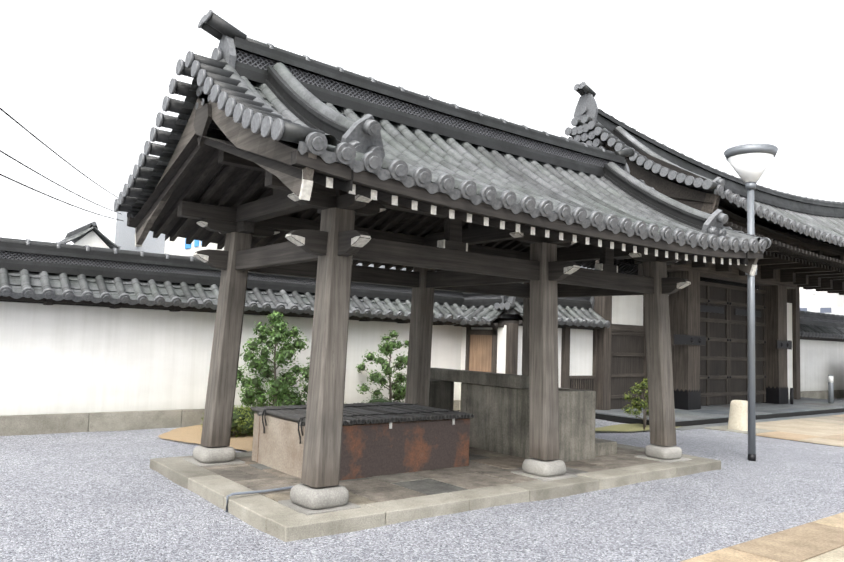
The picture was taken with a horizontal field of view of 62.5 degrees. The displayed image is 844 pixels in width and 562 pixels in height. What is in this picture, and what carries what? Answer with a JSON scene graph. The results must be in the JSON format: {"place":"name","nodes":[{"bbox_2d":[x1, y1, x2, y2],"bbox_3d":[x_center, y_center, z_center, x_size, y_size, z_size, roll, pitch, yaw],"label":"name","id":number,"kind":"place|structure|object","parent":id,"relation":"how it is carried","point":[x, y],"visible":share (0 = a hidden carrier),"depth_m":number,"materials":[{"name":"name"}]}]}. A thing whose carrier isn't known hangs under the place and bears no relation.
{"place":"outdoors","nodes":[
{"label":"outdoors","id":0,"kind":"place"},
{"bbox_2d":[0,108,122,220],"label":"overhead wires","id":1,"kind":"object","parent":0,"point":[49,179],"visible":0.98,"depth_m":9.20,"materials":[{"name":"black metal"}]},
{"bbox_2d":[73,231,108,247],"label":"neighbour house walls","id":2,"kind":"structure","parent":0,"point":[91,239],"depth_m":29.58,"materials":[{"name":"paint"}]},
{"bbox_2d":[60,221,120,248],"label":"house roof","id":3,"kind":"structure","parent":2,"relation":"on","point":[76,235],"depth_m":30.04,"materials":[{"name":"tile"}]},
{"bbox_2d":[0,237,468,322],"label":"roof","id":4,"kind":"structure","parent":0,"point":[39,270],"depth_m":11.64,"materials":[{"name":"grey tile"}]},
{"bbox_2d":[0,398,843,554],"bbox_3d":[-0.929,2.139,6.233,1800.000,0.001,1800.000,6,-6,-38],"label":"gravel ground","id":5,"kind":"structure","parent":0,"point":[177,513],"depth_m":7.45,"materials":[{"name":"grey gravel"}]},
{"bbox_2d":[0,296,461,435],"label":"boundary wall","id":6,"kind":"structure","parent":5,"relation":"on","point":[68,366],"depth_m":11.36,"materials":[{"name":"paint"}]},
{"bbox_2d":[115,211,668,295],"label":"town buildings","id":7,"kind":"structure","parent":5,"relation":"on","point":[125,237],"depth_m":29.91,"materials":[{"name":"white paint"}]},
{"bbox_2d":[0,419,843,561],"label":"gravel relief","id":8,"kind":"object","parent":5,"relation":"on","point":[80,497],"depth_m":6.49},
{"bbox_2d":[159,425,252,450],"bbox_3d":[-0.893,2.599,12.180,7.125,0.001,3.488,6,-6,-38],"label":"soil bed","id":9,"kind":"object","parent":8,"relation":"on","point":[190,434],"visible":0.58,"depth_m":10.59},
{"bbox_2d":[201,405,256,436],"bbox_3d":[-2.939,2.234,11.006,1.040,0.588,0.963,6,-6,-38],"label":"shrub","id":10,"kind":"object","parent":9,"relation":"on","point":[242,421],"visible":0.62,"depth_m":10.74,"materials":[{"name":"green plant"}]},
{"bbox_2d":[236,310,309,408],"bbox_3d":[-2.518,1.539,12.084,1.772,2.056,1.710,6,-6,-38],"label":"tree","id":11,"kind":"object","parent":9,"relation":"on","point":[280,392],"visible":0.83,"depth_m":11.97,"materials":[{"name":"green plant"}]},
{"bbox_2d":[363,395,393,402],"bbox_3d":[-0.961,2.408,12.700,0.827,0.658,0.941,1,-5,18],"label":"shrub","id":12,"kind":"object","parent":9,"relation":"on","point":[373,400],"visible":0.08,"depth_m":12.74,"materials":[{"name":"green plant"}]},
{"bbox_2d":[356,330,408,401],"bbox_3d":[-0.620,1.869,13.726,1.310,1.806,1.362,6,-6,-38],"label":"tree","id":13,"kind":"object","parent":9,"relation":"on","point":[386,349],"visible":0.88,"depth_m":13.62,"materials":[{"name":"green plant"}]},
{"bbox_2d":[203,447,659,504],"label":"platform pavers","id":14,"kind":"object","parent":8,"relation":"on","point":[485,468],"visible":0.27,"depth_m":7.63,"materials":[{"name":"grey stone"}]},
{"bbox_2d":[252,412,469,479],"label":"well curb","id":15,"kind":"structure","parent":14,"relation":"on","point":[374,449],"depth_m":7.87,"materials":[{"name":"stone"}]},
{"bbox_2d":[251,401,473,443],"bbox_3d":[-0.719,1.697,8.457,2.289,0.281,1.632,6,-6,-38],"label":"well cover","id":16,"kind":"object","parent":15,"relation":"on","point":[372,413],"visible":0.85,"depth_m":8.22,"materials":[{"name":"black wood"}]},
{"bbox_2d":[183,444,691,514],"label":"pillar base stones","id":17,"kind":"object","parent":14,"relation":"on","point":[306,499],"visible":0.6,"depth_m":7.90,"materials":[{"name":"stone"}]},
{"bbox_2d":[200,208,676,487],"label":"posts","id":18,"kind":"object","parent":17,"relation":"on","point":[321,461],"visible":0.9,"depth_m":8.13,"materials":[{"name":"brown wood"}]},
{"bbox_2d":[177,149,690,297],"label":"wooden beams","id":19,"kind":"structure","parent":18,"relation":"on","point":[460,257],"depth_m":8.14,"materials":[{"name":"brown wood"}]},
{"bbox_2d":[127,92,762,283],"bbox_3d":[0.535,-1.059,9.129,7.150,1.625,4.456,6,-6,-38],"label":"roof eaves framing","id":20,"kind":"object","parent":19,"relation":"on","point":[195,171],"visible":0.5,"depth_m":7.49,"materials":[{"name":"brown wood"}]},
{"bbox_2d":[114,9,770,252],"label":"pavilion roof tiles","id":21,"kind":"object","parent":20,"relation":"on","point":[354,122],"visible":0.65,"depth_m":7.76,"materials":[{"name":"grey tile"}]},
{"bbox_2d":[429,368,528,409],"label":"basin trough beam","id":22,"kind":"structure","parent":14,"relation":"on","point":[441,389],"depth_m":10.31,"materials":[{"name":"wood"}]},
{"bbox_2d":[460,383,616,461],"bbox_3d":[1.689,1.975,9.994,1.535,0.925,1.750,6,-6,-38],"label":"water basin","id":23,"kind":"object","parent":14,"relation":"on","point":[499,421],"visible":0.56,"depth_m":9.38,"materials":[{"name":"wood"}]},
{"bbox_2d":[465,323,597,409],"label":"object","id":24,"kind":"object","parent":8,"relation":"on","point":[481,350],"visible":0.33,"depth_m":15.42,"materials":[{"name":"brown wood"}]},
{"bbox_2d":[595,424,680,431],"bbox_3d":[4.355,2.940,14.028,3.103,0.001,0.871,6,-6,-38],"label":"grass patch","id":25,"kind":"object","parent":8,"relation":"on","point":[627,427],"visible":0.48,"depth_m":13.70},
{"bbox_2d":[622,379,648,426],"bbox_3d":[4.483,2.471,14.076,0.867,1.026,0.807,6,-6,-38],"label":"young shrub","id":26,"kind":"object","parent":25,"relation":"on","point":[637,405],"visible":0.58,"depth_m":14.06,"materials":[{"name":"green plant"}]},
{"bbox_2d":[643,409,645,429],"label":"shrub stakes","id":27,"kind":"object","parent":25,"relation":"on","point":[644,417],"visible":0.79,"depth_m":13.60,"materials":[{"name":"brown wood"}]},
{"bbox_2d":[724,143,777,460],"bbox_3d":[5.040,0.329,10.655,0.770,4.760,0.770,6,-6,-38],"label":"street lamp","id":28,"kind":"object","parent":8,"relation":"on","point":[749,163],"visible":0.79,"depth_m":10.60,"materials":[{"name":"grey metal"}]},
{"bbox_2d":[150,443,720,541],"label":"platform kerb","id":29,"kind":"structure","parent":5,"relation":"on","point":[264,514],"depth_m":6.78,"materials":[{"name":"stone"}]},
{"bbox_2d":[225,486,292,511],"bbox_3d":[-1.414,2.068,6.706,1.038,0.166,0.031,7,-7,-44],"label":"water pipe","id":30,"kind":"object","parent":29,"relation":"on","point":[257,491],"visible":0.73,"depth_m":6.53,"materials":[{"name":"grey metal"}]},
{"bbox_2d":[454,313,522,411],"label":"return wall","id":31,"kind":"structure","parent":5,"relation":"on","point":[500,340],"depth_m":14.99,"materials":[{"name":"paint"}]},
{"bbox_2d":[453,292,520,324],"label":"tiled roof","id":32,"kind":"structure","parent":31,"relation":"on","point":[480,310],"depth_m":15.25,"materials":[{"name":"grey tile"}]},
{"bbox_2d":[492,309,602,387],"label":"gate wing wall","id":33,"kind":"structure","parent":5,"relation":"on","point":[581,349],"depth_m":15.82,"materials":[{"name":"paint"}]},
{"bbox_2d":[494,296,609,327],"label":"tiled roof","id":34,"kind":"structure","parent":33,"relation":"on","point":[578,311],"depth_m":15.63,"materials":[{"name":"grey tile"}]},
{"bbox_2d":[676,412,843,429],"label":"stone curb","id":35,"kind":"structure","parent":5,"relation":"on","point":[726,423],"depth_m":16.25,"materials":[{"name":"stone"}]},
{"bbox_2d":[704,414,843,446],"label":"tan path","id":36,"kind":"structure","parent":5,"relation":"on","point":[826,430],"depth_m":14.34,"materials":[{"name":"beige stone"}]},
{"bbox_2d":[728,400,747,430],"bbox_3d":[6.485,2.752,14.195,0.400,0.625,0.400,6,-6,-38],"label":"stone bollard","id":37,"kind":"object","parent":36,"relation":"on","point":[738,416],"visible":0.81,"depth_m":14.06,"materials":[{"name":"beige stone"}]},
{"bbox_2d":[790,375,833,403],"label":"bollard lights","id":38,"kind":"object","parent":5,"relation":"on","point":[830,388],"visible":0.83,"depth_m":20.87,"materials":[{"name":"grey"}]},
{"bbox_2d":[800,336,843,398],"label":"boundary wall","id":39,"kind":"structure","parent":5,"relation":"on","point":[821,359],"depth_m":25.09,"materials":[{"name":"paint"}]},
{"bbox_2d":[800,311,843,339],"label":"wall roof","id":40,"kind":"structure","parent":39,"relation":"on","point":[818,324],"depth_m":25.14,"materials":[{"name":"grey tile"}]},
{"bbox_2d":[0,0,843,244],"label":"sky","id":41,"kind":"structure","parent":0,"point":[89,79],"materials":[{"name":"white"}]},
{"bbox_2d":[595,397,843,426],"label":"stone platform","id":42,"kind":"structure","parent":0,"point":[713,414],"depth_m":16.82,"materials":[{"name":"grey stone"}]},
{"bbox_2d":[574,140,843,409],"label":"timber gate","id":43,"kind":"object","parent":42,"relation":"on","point":[708,325],"visible":0.56,"depth_m":17.96,"materials":[{"name":"brown wood"}]},
{"bbox_2d":[561,82,843,246],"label":"gate roof tiles","id":44,"kind":"object","parent":43,"relation":"on","point":[781,211],"visible":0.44,"depth_m":15.91,"materials":[{"name":"grey tile"}]},
{"bbox_2d":[680,512,843,561],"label":"granite path","id":45,"kind":"structure","parent":0,"point":[820,540],"depth_m":5.71,"materials":[{"name":"stone"}]},
{"bbox_2d":[800,294,815,307],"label":"town block","id":46,"kind":"structure","parent":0,"point":[805,300],"depth_m":119.70,"materials":[{"name":"concrete"}]},
{"bbox_2d":[799,287,835,293],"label":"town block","id":47,"kind":"structure","parent":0,"point":[808,291],"depth_m":168.37,"materials":[{"name":"concrete"}]},
{"bbox_2d":[800,294,843,314],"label":"town block","id":48,"kind":"structure","parent":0,"point":[828,303],"depth_m":100.63,"materials":[{"name":"concrete"}]}
]}

